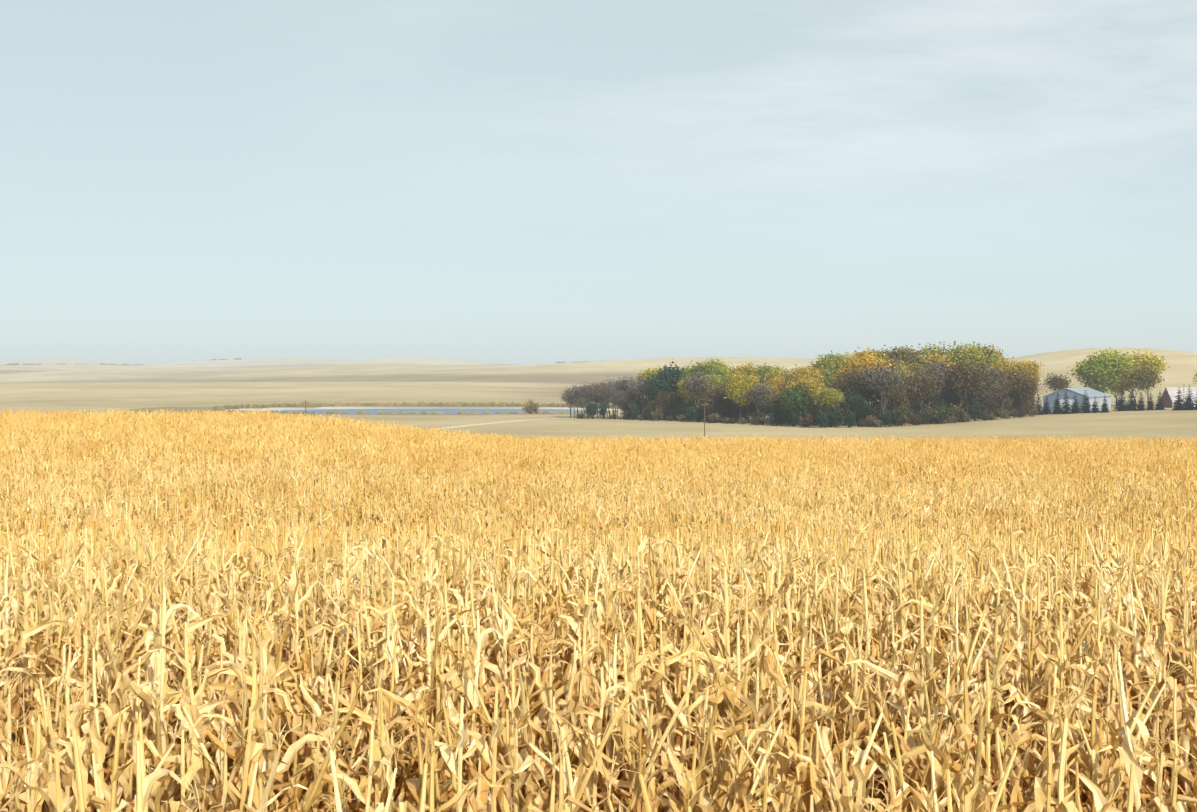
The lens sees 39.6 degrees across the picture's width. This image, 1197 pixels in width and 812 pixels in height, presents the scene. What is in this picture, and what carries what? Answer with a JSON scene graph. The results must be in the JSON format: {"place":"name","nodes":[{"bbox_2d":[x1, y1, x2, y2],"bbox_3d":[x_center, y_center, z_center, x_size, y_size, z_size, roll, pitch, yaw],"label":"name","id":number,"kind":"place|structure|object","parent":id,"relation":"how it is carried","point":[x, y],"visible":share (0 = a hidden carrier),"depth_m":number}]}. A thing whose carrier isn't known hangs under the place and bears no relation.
{"place":"outdoors","nodes":[
{"label":"outdoors","id":0,"kind":"place"},
{"bbox_2d":[252,408,611,413],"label":"lake","id":1,"kind":"structure","parent":0,"point":[405,411],"depth_m":815.02},
{"bbox_2d":[430,417,601,429],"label":"dirt track","id":2,"kind":"structure","parent":0,"point":[493,423],"depth_m":555.38},
{"bbox_2d":[0,347,1196,811],"bbox_3d":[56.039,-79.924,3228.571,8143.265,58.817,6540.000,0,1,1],"label":"ground","id":3,"kind":"structure","parent":0,"point":[86,387],"depth_m":1040.58},
{"bbox_2d":[213,402,620,413],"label":"reeds vegetation","id":4,"kind":"object","parent":3,"relation":"on","point":[274,405],"visible":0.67,"depth_m":852.70},
{"bbox_2d":[768,410,779,425],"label":"bush","id":5,"kind":"object","parent":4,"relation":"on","point":[773,418],"visible":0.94,"depth_m":534.13},
{"bbox_2d":[787,411,799,426],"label":"bush","id":6,"kind":"object","parent":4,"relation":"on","point":[793,418],"visible":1,"depth_m":526.02},
{"bbox_2d":[798,412,816,427],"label":"bush","id":7,"kind":"object","parent":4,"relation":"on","point":[808,421],"visible":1,"depth_m":520.02},
{"bbox_2d":[807,405,829,425],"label":"tree","id":8,"kind":"object","parent":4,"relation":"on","point":[813,411],"visible":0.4,"depth_m":532.79},
{"bbox_2d":[814,405,828,427],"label":"bush","id":9,"kind":"object","parent":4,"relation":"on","point":[821,419],"visible":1,"depth_m":516.92},
{"bbox_2d":[828,402,842,427],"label":"conifer tree","id":10,"kind":"object","parent":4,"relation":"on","point":[835,416],"visible":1,"depth_m":520.36},
{"bbox_2d":[842,403,857,427],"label":"conifer tree","id":11,"kind":"object","parent":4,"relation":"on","point":[849,417],"visible":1,"depth_m":518.52},
{"bbox_2d":[864,415,877,426],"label":"bush","id":12,"kind":"object","parent":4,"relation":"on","point":[870,420],"visible":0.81,"depth_m":524.33},
{"bbox_2d":[877,408,893,426],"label":"conifer tree","id":13,"kind":"object","parent":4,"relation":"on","point":[885,418],"visible":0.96,"depth_m":523.50},
{"bbox_2d":[891,409,901,426],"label":"conifer tree","id":14,"kind":"object","parent":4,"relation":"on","point":[896,415],"visible":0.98,"depth_m":526.14},
{"bbox_2d":[522,399,538,413],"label":"bush","id":15,"kind":"object","parent":3,"relation":"on","point":[530,407],"visible":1,"depth_m":744.16},
{"bbox_2d":[560,387,576,417],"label":"tree","id":16,"kind":"object","parent":3,"relation":"on","point":[564,394],"visible":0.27,"depth_m":651.79},
{"bbox_2d":[563,391,578,417],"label":"tree","id":17,"kind":"object","parent":3,"relation":"on","point":[572,397],"visible":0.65,"depth_m":644.05},
{"bbox_2d":[573,397,588,418],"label":"tree","id":18,"kind":"object","parent":3,"relation":"on","point":[581,402],"visible":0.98,"depth_m":636.07},
{"bbox_2d":[567,381,597,417],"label":"tree","id":19,"kind":"object","parent":3,"relation":"on","point":[582,393],"visible":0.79,"depth_m":641.38},
{"bbox_2d":[586,381,609,417],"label":"tree","id":20,"kind":"object","parent":3,"relation":"on","point":[594,387],"visible":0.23,"depth_m":637.85},
{"bbox_2d":[599,400,606,418],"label":"bush","id":21,"kind":"object","parent":3,"relation":"on","point":[603,406],"visible":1,"depth_m":621.87},
{"bbox_2d":[589,383,618,418],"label":"tree","id":22,"kind":"object","parent":3,"relation":"on","point":[606,395],"visible":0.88,"depth_m":627.57},
{"bbox_2d":[608,390,633,418],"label":"tree","id":23,"kind":"object","parent":3,"relation":"on","point":[622,399],"visible":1,"depth_m":621.46},
{"bbox_2d":[612,375,640,409],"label":"tree","id":24,"kind":"object","parent":3,"relation":"on","point":[622,387],"visible":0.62,"depth_m":633.64},
{"bbox_2d":[622,389,642,418],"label":"tree","id":25,"kind":"object","parent":3,"relation":"on","point":[633,396],"visible":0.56,"depth_m":624.19},
{"bbox_2d":[629,403,639,419],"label":"bush","id":26,"kind":"object","parent":3,"relation":"on","point":[633,409],"visible":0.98,"depth_m":609.84},
{"bbox_2d":[624,373,651,419],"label":"tree","id":27,"kind":"object","parent":3,"relation":"on","point":[638,389],"visible":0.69,"depth_m":612.73},
{"bbox_2d":[636,365,663,384],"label":"tree","id":28,"kind":"object","parent":3,"relation":"on","point":[646,372],"visible":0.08,"depth_m":655.79},
{"bbox_2d":[650,406,663,420],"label":"bush","id":29,"kind":"object","parent":3,"relation":"on","point":[656,415],"visible":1,"depth_m":598.44},
{"bbox_2d":[648,389,678,420],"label":"tree","id":30,"kind":"object","parent":3,"relation":"on","point":[666,400],"visible":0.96,"depth_m":601.70},
{"bbox_2d":[639,359,693,415],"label":"tree","id":31,"kind":"object","parent":3,"relation":"on","point":[666,379],"visible":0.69,"depth_m":604.79},
{"bbox_2d":[666,401,685,420],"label":"bush","id":32,"kind":"object","parent":3,"relation":"on","point":[674,411],"visible":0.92,"depth_m":600.64},
{"bbox_2d":[678,401,693,415],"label":"tree","id":33,"kind":"object","parent":3,"relation":"on","point":[685,406],"visible":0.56,"depth_m":590.02},
{"bbox_2d":[685,405,698,421],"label":"bush","id":34,"kind":"object","parent":3,"relation":"on","point":[691,413],"visible":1,"depth_m":576.44},
{"bbox_2d":[677,374,713,401],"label":"tree","id":35,"kind":"object","parent":3,"relation":"on","point":[686,391],"visible":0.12,"depth_m":589.98},
{"bbox_2d":[679,367,722,421],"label":"tree","id":36,"kind":"object","parent":3,"relation":"on","point":[697,384],"visible":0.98,"depth_m":581.52},
{"bbox_2d":[681,359,731,379],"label":"tree","id":37,"kind":"object","parent":3,"relation":"on","point":[709,368],"visible":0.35,"depth_m":612.37},
{"bbox_2d":[699,374,725,398],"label":"tree","id":38,"kind":"object","parent":3,"relation":"on","point":[718,380],"visible":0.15,"depth_m":594.73},
{"bbox_2d":[702,385,731,422],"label":"tree","id":39,"kind":"object","parent":3,"relation":"on","point":[715,398],"visible":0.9,"depth_m":568.16},
{"bbox_2d":[707,357,732,369],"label":"tree","id":40,"kind":"object","parent":3,"relation":"on","point":[719,363],"visible":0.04,"depth_m":651.43},
{"bbox_2d":[720,407,735,418],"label":"tree","id":41,"kind":"object","parent":3,"relation":"on","point":[728,412],"visible":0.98,"depth_m":568.53},
{"bbox_2d":[723,372,762,423],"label":"tree","id":42,"kind":"object","parent":3,"relation":"on","point":[736,386],"visible":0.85,"depth_m":554.91},
{"bbox_2d":[730,362,768,418],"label":"tree","id":43,"kind":"object","parent":3,"relation":"on","point":[745,369],"visible":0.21,"depth_m":619.40},
{"bbox_2d":[746,400,768,412],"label":"tree","id":44,"kind":"object","parent":3,"relation":"on","point":[753,406],"visible":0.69,"depth_m":558.22},
{"bbox_2d":[747,411,770,417],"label":"bush","id":45,"kind":"object","parent":3,"relation":"on","point":[754,413],"visible":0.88,"depth_m":556.86},
{"bbox_2d":[741,383,777,423],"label":"tree","id":46,"kind":"object","parent":3,"relation":"on","point":[756,393],"visible":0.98,"depth_m":549.03},
{"bbox_2d":[754,362,788,418],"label":"tree","id":47,"kind":"object","parent":3,"relation":"on","point":[763,371],"visible":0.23,"depth_m":630.68},
{"bbox_2d":[760,393,782,415],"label":"tree","id":48,"kind":"object","parent":3,"relation":"on","point":[776,403],"visible":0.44,"depth_m":540.19},
{"bbox_2d":[763,374,787,398],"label":"tree","id":49,"kind":"object","parent":3,"relation":"on","point":[775,381],"visible":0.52,"depth_m":585.65},
{"bbox_2d":[762,371,790,382],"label":"tree","id":50,"kind":"object","parent":3,"relation":"on","point":[776,376],"visible":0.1,"depth_m":600.27},
{"bbox_2d":[773,382,816,417],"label":"tree","id":51,"kind":"object","parent":3,"relation":"on","point":[794,399],"visible":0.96,"depth_m":527.14},
{"bbox_2d":[782,376,823,416],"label":"tree","id":52,"kind":"object","parent":3,"relation":"on","point":[802,381],"visible":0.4,"depth_m":530.49},
{"bbox_2d":[787,364,826,381],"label":"tree","id":53,"kind":"object","parent":3,"relation":"on","point":[801,372],"visible":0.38,"depth_m":574.08},
{"bbox_2d":[814,364,835,399],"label":"tree","id":54,"kind":"object","parent":3,"relation":"on","point":[825,378],"visible":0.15,"depth_m":580.14},
{"bbox_2d":[805,350,849,375],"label":"tree","id":55,"kind":"object","parent":3,"relation":"on","point":[826,360],"visible":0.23,"depth_m":611.91},
{"bbox_2d":[810,386,845,413],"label":"tree","id":56,"kind":"object","parent":3,"relation":"on","point":[828,398],"visible":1,"depth_m":522.53},
{"bbox_2d":[823,380,848,410],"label":"tree","id":57,"kind":"object","parent":3,"relation":"on","point":[840,387],"visible":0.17,"depth_m":551.04},
{"bbox_2d":[819,363,873,398],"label":"tree","id":58,"kind":"object","parent":3,"relation":"on","point":[840,376],"visible":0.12,"depth_m":555.67},
{"bbox_2d":[833,350,861,377],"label":"tree","id":59,"kind":"object","parent":3,"relation":"on","point":[844,362],"visible":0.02,"depth_m":596.02},
{"bbox_2d":[837,367,879,423],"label":"tree","id":60,"kind":"object","parent":3,"relation":"on","point":[855,386],"visible":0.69,"depth_m":539.61},
{"bbox_2d":[842,391,875,422],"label":"tree","id":61,"kind":"object","parent":3,"relation":"on","point":[859,406],"visible":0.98,"depth_m":530.70},
{"bbox_2d":[833,351,894,377],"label":"tree","id":62,"kind":"object","parent":3,"relation":"on","point":[856,363],"visible":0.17,"depth_m":578.72},
{"bbox_2d":[852,362,897,405],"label":"tree","id":63,"kind":"object","parent":3,"relation":"on","point":[876,395],"visible":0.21,"depth_m":543.31},
{"bbox_2d":[854,347,909,366],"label":"tree","id":64,"kind":"object","parent":3,"relation":"on","point":[877,353],"depth_m":598.90},
{"bbox_2d":[872,402,894,423],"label":"bush","id":65,"kind":"object","parent":3,"relation":"on","point":[877,410],"visible":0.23,"depth_m":537.33},
{"bbox_2d":[858,360,919,425],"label":"tree","id":66,"kind":"object","parent":3,"relation":"on","point":[885,385],"visible":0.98,"depth_m":529.33},
{"bbox_2d":[873,384,908,424],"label":"tree","id":67,"kind":"object","parent":3,"relation":"on","point":[898,394],"visible":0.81,"depth_m":536.75},
{"bbox_2d":[881,355,906,373],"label":"tree","id":68,"kind":"object","parent":3,"relation":"on","point":[893,361],"visible":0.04,"depth_m":581.93},
{"bbox_2d":[874,367,919,423],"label":"tree","id":69,"kind":"object","parent":3,"relation":"on","point":[900,384],"visible":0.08,"depth_m":553.81},
{"bbox_2d":[888,398,914,425],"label":"bush","id":70,"kind":"object","parent":3,"relation":"on","point":[903,411],"visible":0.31,"depth_m":538.50},
{"bbox_2d":[876,344,931,370],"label":"tree","id":71,"kind":"object","parent":3,"relation":"on","point":[902,353],"visible":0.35,"depth_m":594.31},
{"bbox_2d":[890,358,920,375],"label":"tree","id":72,"kind":"object","parent":3,"relation":"on","point":[906,369],"visible":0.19,"depth_m":586.94},
{"bbox_2d":[909,415,923,424],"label":"bush","id":73,"kind":"object","parent":3,"relation":"on","point":[915,419],"visible":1,"depth_m":534.07},
{"bbox_2d":[903,371,945,423],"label":"tree","id":74,"kind":"object","parent":3,"relation":"on","point":[923,385],"visible":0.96,"depth_m":546.75},
{"bbox_2d":[905,368,943,415],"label":"tree","id":75,"kind":"object","parent":3,"relation":"on","point":[920,379],"visible":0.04,"depth_m":562.53},
{"bbox_2d":[920,407,929,424],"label":"conifer tree","id":76,"kind":"object","parent":3,"relation":"on","point":[924,416],"visible":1,"depth_m":540.86},
{"bbox_2d":[916,394,945,414],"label":"bush","id":77,"kind":"object","parent":3,"relation":"on","point":[935,399],"visible":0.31,"depth_m":555.15},
{"bbox_2d":[916,399,948,423],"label":"bush","id":78,"kind":"object","parent":3,"relation":"on","point":[932,416],"visible":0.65,"depth_m":545.58},
{"bbox_2d":[915,342,952,359],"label":"tree","id":79,"kind":"object","parent":3,"relation":"on","point":[933,350],"visible":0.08,"depth_m":608.16},
{"bbox_2d":[912,352,957,370],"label":"tree","id":80,"kind":"object","parent":3,"relation":"on","point":[933,359],"visible":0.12,"depth_m":590.73},
{"bbox_2d":[913,353,958,398],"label":"tree","id":81,"kind":"object","parent":3,"relation":"on","point":[940,373],"visible":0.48,"depth_m":565.00},
{"bbox_2d":[932,400,943,423],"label":"conifer tree","id":82,"kind":"object","parent":3,"relation":"on","point":[939,416],"visible":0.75,"depth_m":543.24},
{"bbox_2d":[944,404,970,421],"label":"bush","id":83,"kind":"object","parent":3,"relation":"on","point":[957,413],"visible":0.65,"depth_m":553.16},
{"bbox_2d":[937,386,985,405],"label":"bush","id":84,"kind":"object","parent":3,"relation":"on","point":[950,399],"visible":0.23,"depth_m":575.48},
{"bbox_2d":[941,361,994,421],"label":"tree","id":85,"kind":"object","parent":3,"relation":"on","point":[961,379],"visible":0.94,"depth_m":558.68},
{"bbox_2d":[936,341,1005,370],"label":"tree","id":86,"kind":"object","parent":3,"relation":"on","point":[966,354],"visible":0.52,"depth_m":603.59},
{"bbox_2d":[967,398,980,420],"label":"conifer tree","id":87,"kind":"object","parent":3,"relation":"on","point":[973,410],"visible":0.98,"depth_m":562.52},
{"bbox_2d":[942,356,1005,415],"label":"tree","id":88,"kind":"object","parent":3,"relation":"on","point":[987,392],"visible":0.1,"depth_m":567.44},
{"bbox_2d":[978,410,991,419],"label":"bush","id":89,"kind":"object","parent":3,"relation":"on","point":[984,415],"visible":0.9,"depth_m":566.88},
{"bbox_2d":[976,358,1012,410],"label":"tree","id":90,"kind":"object","parent":3,"relation":"on","point":[995,375],"visible":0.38,"depth_m":579.01},
{"bbox_2d":[973,344,1015,394],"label":"tree","id":91,"kind":"object","parent":3,"relation":"on","point":[1001,354],"visible":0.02,"depth_m":641.17},
{"bbox_2d":[992,356,1013,371],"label":"tree","id":92,"kind":"object","parent":3,"relation":"on","point":[1001,364],"visible":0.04,"depth_m":626.78},
{"bbox_2d":[998,409,1012,418],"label":"bush","id":93,"kind":"object","parent":3,"relation":"on","point":[1003,414],"visible":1,"depth_m":577.99},
{"bbox_2d":[1000,397,1013,409],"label":"bush","id":94,"kind":"object","parent":3,"relation":"on","point":[1007,401],"visible":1,"depth_m":594.18},
{"bbox_2d":[989,363,1030,409],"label":"tree","id":95,"kind":"object","parent":3,"relation":"on","point":[1013,377],"visible":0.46,"depth_m":589.50},
{"bbox_2d":[1010,394,1026,411],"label":"bush","id":96,"kind":"object","parent":3,"relation":"on","point":[1016,403],"visible":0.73,"depth_m":599.10},
{"bbox_2d":[1009,373,1040,410],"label":"tree","id":97,"kind":"object","parent":3,"relation":"on","point":[1029,387],"visible":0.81,"depth_m":592.78},
{"bbox_2d":[1009,357,1043,386],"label":"tree","id":98,"kind":"object","parent":3,"relation":"on","point":[1032,369],"visible":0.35,"depth_m":640.60},
{"bbox_2d":[1042,398,1051,414],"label":"spruce tree","id":99,"kind":"object","parent":3,"relation":"on","point":[1047,410],"visible":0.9,"depth_m":612.75},
{"bbox_2d":[1051,393,1062,413],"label":"spruce tree","id":100,"kind":"object","parent":3,"relation":"on","point":[1058,408],"visible":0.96,"depth_m":610.12},
{"bbox_2d":[1040,372,1075,391],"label":"tree","id":101,"kind":"object","parent":3,"relation":"on","point":[1055,382],"visible":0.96,"depth_m":682.85},
{"bbox_2d":[1061,392,1071,413],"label":"spruce tree","id":102,"kind":"object","parent":3,"relation":"on","point":[1067,409],"visible":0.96,"depth_m":608.67},
{"bbox_2d":[1070,393,1080,413],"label":"spruce tree","id":103,"kind":"object","parent":3,"relation":"on","point":[1075,409],"visible":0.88,"depth_m":611.40},
{"bbox_2d":[1042,387,1110,411],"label":"shed","id":104,"kind":"structure","parent":3,"relation":"on","point":[1096,396],"depth_m":643.55},
{"bbox_2d":[1079,389,1091,412],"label":"spruce tree","id":105,"kind":"object","parent":3,"relation":"on","point":[1085,408],"visible":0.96,"depth_m":611.75},
{"bbox_2d":[1066,348,1138,392],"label":"tree","id":106,"kind":"object","parent":3,"relation":"on","point":[1097,372],"visible":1,"depth_m":681.93},
{"bbox_2d":[1113,386,1127,410],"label":"spruce tree","id":107,"kind":"object","parent":3,"relation":"on","point":[1119,404],"visible":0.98,"depth_m":623.32},
{"bbox_2d":[1126,386,1136,410],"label":"spruce tree","id":108,"kind":"object","parent":3,"relation":"on","point":[1131,406],"visible":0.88,"depth_m":622.47},
{"bbox_2d":[1109,349,1171,406],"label":"tree","id":109,"kind":"object","parent":3,"relation":"on","point":[1147,359],"visible":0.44,"depth_m":693.60},
{"bbox_2d":[1136,393,1146,410],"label":"spruce tree","id":110,"kind":"object","parent":3,"relation":"on","point":[1140,407],"visible":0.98,"depth_m":620.13},
{"bbox_2d":[1127,361,1163,400],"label":"tree","id":111,"kind":"object","parent":3,"relation":"on","point":[1149,377],"visible":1,"depth_m":684.34},
{"bbox_2d":[1155,393,1165,409],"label":"spruce tree","id":112,"kind":"object","parent":3,"relation":"on","point":[1159,405],"visible":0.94,"depth_m":623.61},
{"bbox_2d":[1172,387,1184,410],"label":"spruce tree","id":113,"kind":"object","parent":3,"relation":"on","point":[1179,406],"visible":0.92,"depth_m":609.27},
{"bbox_2d":[1182,384,1196,409],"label":"spruce tree","id":114,"kind":"object","parent":3,"relation":"on","point":[1188,405],"visible":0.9,"depth_m":607.49},
{"bbox_2d":[0,0,1196,364],"label":"sky","id":115,"kind":"structure","parent":0,"point":[520,182]},
{"bbox_2d":[1161,387,1196,407],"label":"barn","id":116,"kind":"structure","parent":0,"point":[1168,395],"depth_m":660.37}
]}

